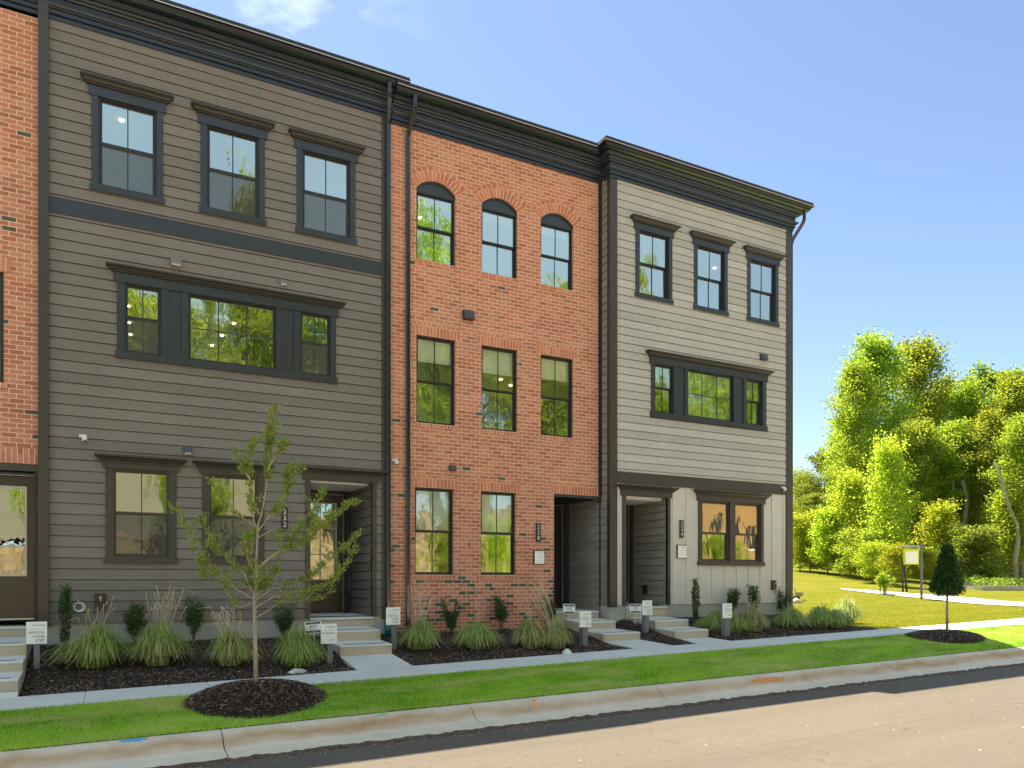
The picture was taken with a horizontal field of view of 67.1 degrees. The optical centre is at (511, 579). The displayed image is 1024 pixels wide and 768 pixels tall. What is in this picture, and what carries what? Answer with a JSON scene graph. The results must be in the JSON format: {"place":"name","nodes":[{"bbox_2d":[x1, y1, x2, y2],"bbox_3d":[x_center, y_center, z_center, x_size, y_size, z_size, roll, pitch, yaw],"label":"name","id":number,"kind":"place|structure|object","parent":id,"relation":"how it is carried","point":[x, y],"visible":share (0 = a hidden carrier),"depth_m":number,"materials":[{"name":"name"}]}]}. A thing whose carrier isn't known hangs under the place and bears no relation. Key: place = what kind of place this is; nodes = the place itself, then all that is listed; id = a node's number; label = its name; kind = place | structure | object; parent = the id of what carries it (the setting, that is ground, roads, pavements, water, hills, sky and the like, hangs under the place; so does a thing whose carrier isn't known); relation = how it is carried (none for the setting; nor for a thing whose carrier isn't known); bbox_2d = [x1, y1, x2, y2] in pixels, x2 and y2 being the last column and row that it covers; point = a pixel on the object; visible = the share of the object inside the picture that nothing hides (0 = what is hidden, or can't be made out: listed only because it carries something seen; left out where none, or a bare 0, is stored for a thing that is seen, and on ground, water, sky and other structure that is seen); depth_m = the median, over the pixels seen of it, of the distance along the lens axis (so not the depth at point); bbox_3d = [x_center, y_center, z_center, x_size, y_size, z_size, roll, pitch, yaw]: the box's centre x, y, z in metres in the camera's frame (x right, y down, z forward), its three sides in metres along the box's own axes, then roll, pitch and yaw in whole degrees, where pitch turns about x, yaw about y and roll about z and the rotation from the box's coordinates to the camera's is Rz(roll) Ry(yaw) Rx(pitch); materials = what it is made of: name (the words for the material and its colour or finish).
{"place":"outdoors","nodes":[
{"label":"outdoors","id":0,"kind":"place"},
{"bbox_2d":[0,618,1023,710],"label":"sidewalk","id":1,"kind":"structure","parent":0,"point":[24,702],"depth_m":12.48,"materials":[{"name":"concrete"}]},
{"bbox_2d":[3,568,1023,751],"bbox_3d":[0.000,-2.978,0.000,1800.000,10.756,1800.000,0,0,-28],"label":"ground","id":2,"kind":"structure","parent":0,"point":[807,581],"depth_m":33.17,"materials":[{"name":"green plant"}]},
{"bbox_2d":[0,623,33,696],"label":"front steps","id":3,"kind":"structure","parent":2,"relation":"on","point":[15,649],"depth_m":11.19,"materials":[{"name":"concrete"}]},
{"bbox_2d":[0,0,37,622],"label":"townhouse","id":4,"kind":"structure","parent":2,"relation":"on","point":[18,311],"depth_m":12.29,"materials":[{"name":"red brick"}]},
{"bbox_2d":[0,256,10,388],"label":"window","id":5,"kind":"structure","parent":4,"relation":"in","point":[5,262],"depth_m":12.20,"materials":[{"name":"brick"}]},
{"bbox_2d":[0,475,33,617],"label":"door","id":6,"kind":"structure","parent":4,"relation":"in","point":[16,492],"depth_m":12.36,"materials":[{"name":"paint"}]},
{"bbox_2d":[38,0,410,645],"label":"townhouse","id":7,"kind":"structure","parent":2,"relation":"on","point":[214,234],"depth_m":13.52,"materials":[{"name":"paint"}]},
{"bbox_2d":[80,70,173,204],"bbox_3d":[-6.448,-7.348,12.972,1.397,1.837,0.280,0,0,-28],"label":"window","id":8,"kind":"structure","parent":7,"relation":"in","point":[127,129],"depth_m":12.98,"materials":[{"name":"glass"}]},
{"bbox_2d":[94,453,186,562],"bbox_3d":[-6.264,-1.183,13.070,1.406,1.795,0.280,0,0,-28],"label":"window","id":9,"kind":"structure","parent":7,"relation":"in","point":[144,526],"depth_m":13.08,"materials":[{"name":"clear glass"}]},
{"bbox_2d":[106,261,345,383],"bbox_3d":[-4.966,-4.475,13.762,4.022,1.530,0.280,0,0,-28],"label":"window","id":10,"kind":"structure","parent":7,"relation":"in","point":[205,323],"depth_m":13.71,"materials":[{"name":"glass"}]},
{"bbox_2d":[191,100,274,225],"bbox_3d":[-4.966,-7.348,13.762,1.405,1.837,0.280,0,0,-28],"label":"window","id":11,"kind":"structure","parent":7,"relation":"in","point":[232,152],"depth_m":13.78,"materials":[{"name":"glass"}]},
{"bbox_2d":[192,459,274,563],"bbox_3d":[-4.959,-1.183,13.766,1.371,1.795,0.280,0,0,-28],"label":"window","id":12,"kind":"structure","parent":7,"relation":"in","point":[233,481],"depth_m":13.77,"materials":[{"name":"clear glass"}]},
{"bbox_2d":[310,494,341,612],"bbox_3d":[-3.958,-0.545,15.938,0.900,2.430,0.059,0,0,-28],"label":"door","id":13,"kind":"structure","parent":7,"relation":"in","point":[330,536],"depth_m":15.99,"materials":[{"name":"paint"}]},
{"bbox_2d":[288,127,365,244],"bbox_3d":[-3.493,-7.348,14.549,1.427,1.837,0.280,0,0,-28],"label":"window","id":14,"kind":"structure","parent":7,"relation":"in","point":[326,176],"depth_m":14.56,"materials":[{"name":"glass"}]},
{"bbox_2d":[310,615,391,656],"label":"front steps","id":15,"kind":"structure","parent":2,"relation":"on","point":[358,635],"depth_m":13.92,"materials":[{"name":"concrete"}]},
{"bbox_2d":[0,637,729,697],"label":"entry walks","id":16,"kind":"structure","parent":2,"relation":"on","point":[365,662],"depth_m":13.13,"materials":[{"name":"concrete"}]},
{"bbox_2d":[19,614,876,696],"bbox_3d":[-3.006,1.439,13.442,25.350,1.159,2.650,0,0,-28],"label":"mulch bed","id":17,"kind":"object","parent":2,"relation":"on","point":[624,625],"visible":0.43,"depth_m":12.34,"materials":[{"name":"brown wood"}]},
{"bbox_2d":[26,621,46,668],"bbox_3d":[-6.992,1.031,11.368,0.262,0.837,0.098,0,0,-28],"label":"yard sign","id":18,"kind":"object","parent":17,"relation":"on","point":[36,634],"visible":1,"depth_m":11.34,"materials":[{"name":"grey paint"}]},
{"bbox_2d":[57,584,72,647],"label":"columnar shrub","id":19,"kind":"object","parent":17,"relation":"on","point":[64,601],"visible":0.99,"depth_m":12.21,"materials":[{"name":"green plant"}]},
{"bbox_2d":[30,596,148,668],"bbox_3d":[-6.357,0.785,11.706,1.636,1.076,1.291,0,0,-28],"label":"grass clump","id":20,"kind":"object","parent":17,"relation":"on","point":[96,647],"visible":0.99,"depth_m":11.53,"materials":[{"name":"green plant"}]},
{"bbox_2d":[121,600,149,643],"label":"shrub","id":21,"kind":"object","parent":17,"relation":"on","point":[131,619],"visible":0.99,"depth_m":12.70,"materials":[{"name":"green plant"}]},
{"bbox_2d":[109,586,209,665],"bbox_3d":[-5.540,0.708,12.078,1.465,1.243,1.177,0,0,-28],"label":"grass clump","id":22,"kind":"object","parent":17,"relation":"on","point":[160,646],"visible":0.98,"depth_m":11.95,"materials":[{"name":"green plant"}]},
{"bbox_2d":[183,595,207,643],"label":"shrub","id":23,"kind":"object","parent":17,"relation":"on","point":[194,616],"visible":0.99,"depth_m":13.13,"materials":[{"name":"green plant"}]},
{"bbox_2d":[196,605,268,666],"bbox_3d":[-4.421,0.865,12.194,1.244,0.963,0.930,0,0,3],"label":"grass clump","id":24,"kind":"object","parent":17,"relation":"on","point":[231,648],"visible":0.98,"depth_m":12.08,"materials":[{"name":"green plant"}]},
{"bbox_2d":[270,597,297,639],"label":"shrub","id":25,"kind":"object","parent":17,"relation":"on","point":[283,622],"visible":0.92,"depth_m":13.75,"materials":[{"name":"green plant"}]},
{"bbox_2d":[260,618,336,667],"bbox_3d":[-3.458,0.996,12.433,1.054,0.785,1.350,0,0,-28],"label":"grass clump","id":26,"kind":"object","parent":17,"relation":"on","point":[298,647],"visible":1,"depth_m":12.26,"materials":[{"name":"green plant"}]},
{"bbox_2d":[321,623,336,663],"bbox_3d":[-3.053,1.126,12.792,0.281,0.808,0.110,0,0,-28],"label":"yard sign","id":27,"kind":"object","parent":17,"relation":"on","point":[329,635],"visible":0.99,"depth_m":12.77,"materials":[{"name":"grey paint"}]},
{"bbox_2d":[386,607,399,648],"bbox_3d":[-2.166,0.947,13.993,0.265,0.906,0.098,0,0,-28],"label":"yard sign","id":28,"kind":"object","parent":17,"relation":"on","point":[393,617],"visible":1,"depth_m":13.97,"materials":[{"name":"grey paint"}]},
{"bbox_2d":[397,582,444,649],"bbox_3d":[-1.658,0.644,14.096,1.056,1.233,1.357,0,0,-28],"label":"grass clump","id":29,"kind":"object","parent":17,"relation":"on","point":[421,635],"visible":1,"depth_m":13.98,"materials":[{"name":"green plant"}]},
{"bbox_2d":[439,597,460,633],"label":"shrub","id":30,"kind":"object","parent":17,"relation":"on","point":[450,618],"visible":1,"depth_m":15.38,"materials":[{"name":"green plant"}]},
{"bbox_2d":[448,596,510,649],"bbox_3d":[-0.601,0.768,14.304,1.354,1.033,1.429,0,0,-28],"label":"grass clump","id":31,"kind":"object","parent":17,"relation":"on","point":[477,637],"visible":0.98,"depth_m":14.12,"materials":[{"name":"green plant"}]},
{"bbox_2d":[491,595,510,629],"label":"shrub","id":32,"kind":"object","parent":17,"relation":"on","point":[501,614],"visible":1,"depth_m":16.01,"materials":[{"name":"green plant"}]},
{"bbox_2d":[511,598,549,648],"bbox_3d":[0.389,0.816,14.733,1.130,0.954,0.971,0,0,-28],"label":"grass clump","id":33,"kind":"object","parent":17,"relation":"on","point":[529,631],"visible":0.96,"depth_m":14.53,"materials":[{"name":"green plant"}]},
{"bbox_2d":[523,582,578,648],"bbox_3d":[0.767,0.662,14.763,1.248,1.273,0.885,0,0,-28],"label":"grass clump","id":34,"kind":"object","parent":17,"relation":"on","point":[556,636],"visible":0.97,"depth_m":14.62,"materials":[{"name":"green plant"}]},
{"bbox_2d":[579,611,590,645],"bbox_3d":[1.394,1.022,15.043,0.266,0.826,0.144,0,0,-28],"label":"yard sign","id":35,"kind":"object","parent":17,"relation":"on","point":[584,620],"visible":0.99,"depth_m":14.99,"materials":[{"name":"grey paint"}]},
{"bbox_2d":[642,600,651,632],"bbox_3d":[2.871,0.852,16.605,0.254,0.829,0.130,0,0,-28],"label":"yard sign","id":36,"kind":"object","parent":17,"relation":"on","point":[646,608],"visible":0.99,"depth_m":16.56,"materials":[{"name":"grey paint"}]},
{"bbox_2d":[688,608,720,631],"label":"grass clump","id":37,"kind":"object","parent":17,"relation":"on","point":[711,621],"visible":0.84,"depth_m":16.90,"materials":[{"name":"green plant"}]},
{"bbox_2d":[721,603,731,636],"bbox_3d":[4.566,0.923,16.555,0.256,0.846,0.148,0,0,-28],"label":"yard sign","id":38,"kind":"object","parent":17,"relation":"on","point":[726,612],"visible":1,"depth_m":16.52,"materials":[{"name":"grey paint"}]},
{"bbox_2d":[738,593,770,631],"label":"grass clump","id":39,"kind":"object","parent":17,"relation":"on","point":[754,617],"visible":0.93,"depth_m":17.30,"materials":[{"name":"green plant"}]},
{"bbox_2d":[769,595,811,628],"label":"grass clump","id":40,"kind":"object","parent":17,"relation":"on","point":[789,617],"visible":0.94,"depth_m":18.00,"materials":[{"name":"green plant"}]},
{"bbox_2d":[803,602,839,628],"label":"grass clump","id":41,"kind":"object","parent":17,"relation":"on","point":[819,616],"visible":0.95,"depth_m":18.12,"materials":[{"name":"green plant"}]},
{"bbox_2d":[822,607,856,627],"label":"grass clump","id":42,"kind":"object","parent":17,"relation":"on","point":[841,618],"visible":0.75,"depth_m":18.21,"materials":[{"name":"green plant"}]},
{"bbox_2d":[391,80,602,633],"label":"townhouse","id":43,"kind":"structure","parent":2,"relation":"on","point":[496,340],"depth_m":16.27,"materials":[{"name":"red brick"}]},
{"bbox_2d":[410,474,457,578],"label":"window","id":44,"kind":"structure","parent":43,"relation":"in","point":[433,540],"depth_m":15.71,"materials":[{"name":"glass"}]},
{"bbox_2d":[412,320,459,429],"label":"window","id":45,"kind":"structure","parent":43,"relation":"in","point":[434,400],"depth_m":15.72,"materials":[{"name":"glass"}]},
{"bbox_2d":[410,166,465,270],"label":"window","id":46,"kind":"structure","parent":43,"relation":"in","point":[434,202],"depth_m":15.69,"materials":[{"name":"glass"}]},
{"bbox_2d":[477,478,519,578],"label":"window","id":47,"kind":"structure","parent":43,"relation":"in","point":[497,542],"depth_m":16.41,"materials":[{"name":"glass"}]},
{"bbox_2d":[472,184,526,283],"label":"window","id":48,"kind":"structure","parent":43,"relation":"in","point":[498,216],"depth_m":16.37,"materials":[{"name":"glass"}]},
{"bbox_2d":[477,331,521,436],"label":"window","id":49,"kind":"structure","parent":43,"relation":"in","point":[498,406],"depth_m":16.40,"materials":[{"name":"glass"}]},
{"bbox_2d":[532,199,581,294],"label":"window","id":50,"kind":"structure","parent":43,"relation":"in","point":[556,232],"depth_m":17.04,"materials":[{"name":"glass"}]},
{"bbox_2d":[537,341,576,441],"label":"window","id":51,"kind":"structure","parent":43,"relation":"in","point":[556,413],"depth_m":17.07,"materials":[{"name":"glass"}]},
{"bbox_2d":[554,506,560,607],"bbox_3d":[0.762,-0.545,18.351,0.900,2.430,0.045,0,0,-28],"label":"door","id":52,"kind":"structure","parent":43,"relation":"in","point":[557,510],"depth_m":18.50,"materials":[{"name":"black paint"}]},
{"bbox_2d":[0,624,1023,751],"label":"lawn strip","id":53,"kind":"object","parent":2,"relation":"on","point":[455,699],"visible":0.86,"depth_m":10.80,"materials":[{"name":"green plant"}]},
{"bbox_2d":[184,680,323,717],"bbox_3d":[-3.239,1.480,9.785,1.758,0.364,1.512,0,0,-28],"label":"mulch ring","id":54,"kind":"object","parent":53,"relation":"on","point":[236,713],"visible":0.69,"depth_m":9.36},
{"bbox_2d":[180,677,326,718],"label":"ring chips","id":55,"kind":"object","parent":54,"relation":"on","point":[244,682],"visible":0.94,"depth_m":9.52,"materials":[{"name":"brown wood"}]},
{"bbox_2d":[167,401,363,682],"bbox_3d":[-3.040,-0.477,9.931,2.607,3.730,1.069,0,0,-28],"label":"street tree","id":56,"kind":"object","parent":54,"relation":"on","point":[289,475],"visible":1,"depth_m":9.89,"materials":[{"name":"green plant"}]},
{"bbox_2d":[907,630,982,643],"bbox_3d":[9.291,1.224,16.572,2.044,0.259,1.302,0,0,-28],"label":"mulch ring","id":57,"kind":"object","parent":53,"relation":"on","point":[951,639],"visible":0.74,"depth_m":16.14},
{"bbox_2d":[904,629,985,643],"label":"ring chips","id":58,"kind":"object","parent":57,"relation":"on","point":[939,631],"visible":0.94,"depth_m":16.33,"materials":[{"name":"brown wood"}]},
{"bbox_2d":[923,543,967,631],"bbox_3d":[9.294,0.179,16.564,0.818,1.979,0.802,0,0,36],"label":"evergreen tree","id":59,"kind":"object","parent":57,"relation":"on","point":[946,575],"visible":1,"depth_m":16.41,"materials":[{"name":"green plant"}]},
{"bbox_2d":[0,647,1023,767],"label":"curb","id":60,"kind":"structure","parent":2,"relation":"on","point":[173,749],"depth_m":9.71,"materials":[{"name":"concrete"}]},
{"bbox_2d":[554,608,639,641],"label":"front steps","id":61,"kind":"structure","parent":2,"relation":"on","point":[601,629],"depth_m":16.64,"materials":[{"name":"concrete"}]},
{"bbox_2d":[625,604,708,638],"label":"front steps","id":62,"kind":"structure","parent":2,"relation":"on","point":[660,622],"depth_m":16.86,"materials":[{"name":"concrete"}]},
{"bbox_2d":[597,135,814,621],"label":"townhouse","id":63,"kind":"structure","parent":2,"relation":"on","point":[697,360],"depth_m":18.43,"materials":[{"name":"paint"}]},
{"bbox_2d":[630,213,680,304],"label":"window","id":64,"kind":"structure","parent":63,"relation":"in","point":[653,245],"depth_m":17.84,"materials":[{"name":"glass"}]},
{"bbox_2d":[645,349,774,430],"bbox_3d":[4.788,-4.500,18.629,3.964,1.500,0.325,0,0,-28],"label":"window","id":65,"kind":"structure","parent":63,"relation":"in","point":[707,392],"depth_m":18.59,"materials":[{"name":"glass"}]},
{"bbox_2d":[689,230,735,316],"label":"window","id":66,"kind":"structure","parent":63,"relation":"in","point":[710,295],"depth_m":18.66,"materials":[{"name":"glass"}]},
{"bbox_2d":[694,489,771,565],"bbox_3d":[5.387,-1.250,18.923,2.430,1.800,0.280,0,0,-28],"label":"window","id":67,"kind":"structure","parent":63,"relation":"in","point":[730,527],"depth_m":18.90,"materials":[{"name":"glass"}]},
{"bbox_2d":[743,245,786,326],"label":"window","id":68,"kind":"structure","parent":63,"relation":"in","point":[762,271],"depth_m":19.47,"materials":[{"name":"glass"}]},
{"bbox_2d":[793,508,819,570],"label":"sunlit tree","id":69,"kind":"object","parent":2,"relation":"on","point":[800,524],"visible":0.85,"depth_m":49.55,"materials":[{"name":"green plant"}]},
{"bbox_2d":[793,465,825,527],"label":"broadleaf tree","id":70,"kind":"object","parent":2,"relation":"on","point":[796,491],"visible":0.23,"depth_m":71.52,"materials":[{"name":"green plant"}]},
{"bbox_2d":[797,449,833,569],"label":"tree","id":71,"kind":"object","parent":2,"relation":"on","point":[810,486],"visible":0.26,"depth_m":65.82,"materials":[{"name":"green plant"}]},
{"bbox_2d":[793,492,837,567],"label":"tree","id":72,"kind":"object","parent":2,"relation":"on","point":[805,501],"visible":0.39,"depth_m":57.55,"materials":[{"name":"green plant"}]},
{"bbox_2d":[805,503,851,573],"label":"sunlit tree","id":73,"kind":"object","parent":2,"relation":"on","point":[823,516],"visible":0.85,"depth_m":47.65,"materials":[{"name":"green plant"}]},
{"bbox_2d":[817,417,857,523],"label":"tall tree","id":74,"kind":"object","parent":2,"relation":"on","point":[833,442],"visible":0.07,"depth_m":60.47,"materials":[{"name":"green plant"}]},
{"bbox_2d":[820,463,877,574],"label":"sunlit tree","id":75,"kind":"object","parent":2,"relation":"on","point":[849,490],"visible":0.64,"depth_m":47.58,"materials":[{"name":"green plant"}]},
{"bbox_2d":[832,594,867,623],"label":"grass clump","id":76,"kind":"object","parent":2,"relation":"on","point":[847,606],"visible":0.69,"depth_m":20.07,"materials":[{"name":"green plant"}]},
{"bbox_2d":[815,357,894,572],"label":"tall tree","id":77,"kind":"object","parent":2,"relation":"on","point":[856,391],"visible":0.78,"depth_m":51.42,"materials":[{"name":"green plant"}]},
{"bbox_2d":[828,526,889,578],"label":"understory tree","id":78,"kind":"object","parent":2,"relation":"on","point":[850,549],"visible":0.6,"depth_m":44.79,"materials":[{"name":"green plant"}]},
{"bbox_2d":[848,539,891,582],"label":"sunlit tree","id":79,"kind":"object","parent":2,"relation":"on","point":[871,548],"visible":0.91,"depth_m":41.81,"materials":[{"name":"green plant"}]},
{"bbox_2d":[819,326,922,528],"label":"tall tree","id":80,"kind":"object","parent":2,"relation":"on","point":[879,352],"visible":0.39,"depth_m":54.16,"materials":[{"name":"green plant"}]},
{"bbox_2d":[856,428,921,565],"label":"sunlit tree","id":81,"kind":"object","parent":2,"relation":"on","point":[887,485],"visible":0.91,"depth_m":44.54,"materials":[{"name":"green plant"}]},
{"bbox_2d":[870,541,913,586],"bbox_3d":[19.650,-0.832,40.088,2.191,2.440,1.910,0,0,20],"label":"sunlit tree","id":82,"kind":"object","parent":2,"relation":"on","point":[894,553],"visible":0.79,"depth_m":39.86,"materials":[{"name":"green plant"}]},
{"bbox_2d":[793,389,1011,582],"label":"woodland","id":83,"kind":"object","parent":2,"relation":"on","point":[822,567],"depth_m":57.13,"materials":[{"name":"green plant"}]},
{"bbox_2d":[901,543,923,599],"bbox_3d":[16.903,-0.359,32.629,0.932,2.409,0.140,0,0,-1],"label":"hanging sign","id":84,"kind":"object","parent":2,"relation":"on","point":[910,556],"visible":0.96,"depth_m":32.59,"materials":[{"name":"grey paint"}]},
{"bbox_2d":[882,331,960,570],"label":"tall tree","id":85,"kind":"object","parent":2,"relation":"on","point":[923,360],"visible":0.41,"depth_m":56.02,"materials":[{"name":"green plant"}]},
{"bbox_2d":[906,546,939,582],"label":"sunlit tree","id":86,"kind":"object","parent":2,"relation":"on","point":[929,561],"visible":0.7,"depth_m":43.73,"materials":[{"name":"green plant"}]},
{"bbox_2d":[889,416,960,577],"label":"tall tree","id":87,"kind":"object","parent":2,"relation":"on","point":[921,439],"visible":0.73,"depth_m":49.33,"materials":[{"name":"green plant"}]},
{"bbox_2d":[907,496,967,571],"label":"sunlit tree","id":88,"kind":"object","parent":2,"relation":"on","point":[939,511],"visible":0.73,"depth_m":45.77,"materials":[{"name":"green plant"}]},
{"bbox_2d":[917,416,994,544],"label":"tall tree","id":89,"kind":"object","parent":2,"relation":"on","point":[955,432],"visible":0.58,"depth_m":49.06,"materials":[{"name":"green plant"}]},
{"bbox_2d":[938,376,1001,535],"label":"tall tree","id":90,"kind":"object","parent":2,"relation":"on","point":[966,403],"visible":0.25,"depth_m":55.23,"materials":[{"name":"green plant"}]},
{"bbox_2d":[935,523,1011,581],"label":"understory tree","id":91,"kind":"object","parent":2,"relation":"on","point":[986,545],"visible":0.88,"depth_m":43.40,"materials":[{"name":"green plant"}]},
{"bbox_2d":[942,358,1020,493],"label":"tree","id":92,"kind":"object","parent":2,"relation":"on","point":[985,374],"visible":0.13,"depth_m":61.07,"materials":[{"name":"green plant"}]},
{"bbox_2d":[948,404,1020,545],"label":"tall tree","id":93,"kind":"object","parent":2,"relation":"on","point":[988,420],"visible":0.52,"depth_m":48.47,"materials":[{"name":"green plant"}]},
{"bbox_2d":[963,576,1023,589],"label":"garden bed","id":94,"kind":"object","parent":2,"relation":"on","point":[997,582],"visible":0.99,"depth_m":40.13,"materials":[{"name":"green plant"}]},
{"bbox_2d":[972,364,1023,520],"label":"tall tree","id":95,"kind":"object","parent":2,"relation":"on","point":[1009,399],"visible":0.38,"depth_m":53.53,"materials":[{"name":"green plant"}]},
{"bbox_2d":[976,489,1023,577],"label":"sunlit tree","id":96,"kind":"object","parent":2,"relation":"on","point":[1006,538],"visible":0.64,"depth_m":45.40,"materials":[{"name":"green plant"}]},
{"bbox_2d":[977,411,1023,583],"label":"tall tree","id":97,"kind":"object","parent":2,"relation":"on","point":[1012,443],"visible":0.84,"depth_m":45.70,"materials":[{"name":"green plant"}]},
{"bbox_2d":[994,462,1020,585],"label":"trunk","id":98,"kind":"object","parent":2,"relation":"on","point":[1015,571],"visible":0.92,"depth_m":44.92,"materials":[{"name":"brown plant"}]},
{"bbox_2d":[171,0,1023,562],"label":"sky","id":99,"kind":"structure","parent":0,"point":[901,122],"materials":[{"name":"blue"}]},
{"bbox_2d":[188,665,1023,767],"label":"road","id":100,"kind":"structure","parent":0,"point":[948,709],"depth_m":8.59,"materials":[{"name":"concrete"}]},
{"bbox_2d":[150,663,1023,767],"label":"asphalt edge","id":101,"kind":"object","parent":100,"relation":"on","point":[295,752],"visible":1,"depth_m":9.63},
{"bbox_2d":[177,666,1023,767],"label":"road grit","id":102,"kind":"object","parent":100,"relation":"on","point":[640,722],"visible":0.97,"depth_m":9.48,"materials":[{"name":"grey gravel"}]},
{"bbox_2d":[794,591,1023,628],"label":"lawn grass","id":103,"kind":"structure","parent":0,"point":[974,617],"depth_m":24.14,"materials":[{"name":"green plant"}]},
{"bbox_2d":[840,588,1023,605],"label":"park path","id":104,"kind":"structure","parent":0,"point":[971,600],"depth_m":32.90,"materials":[{"name":"concrete"}]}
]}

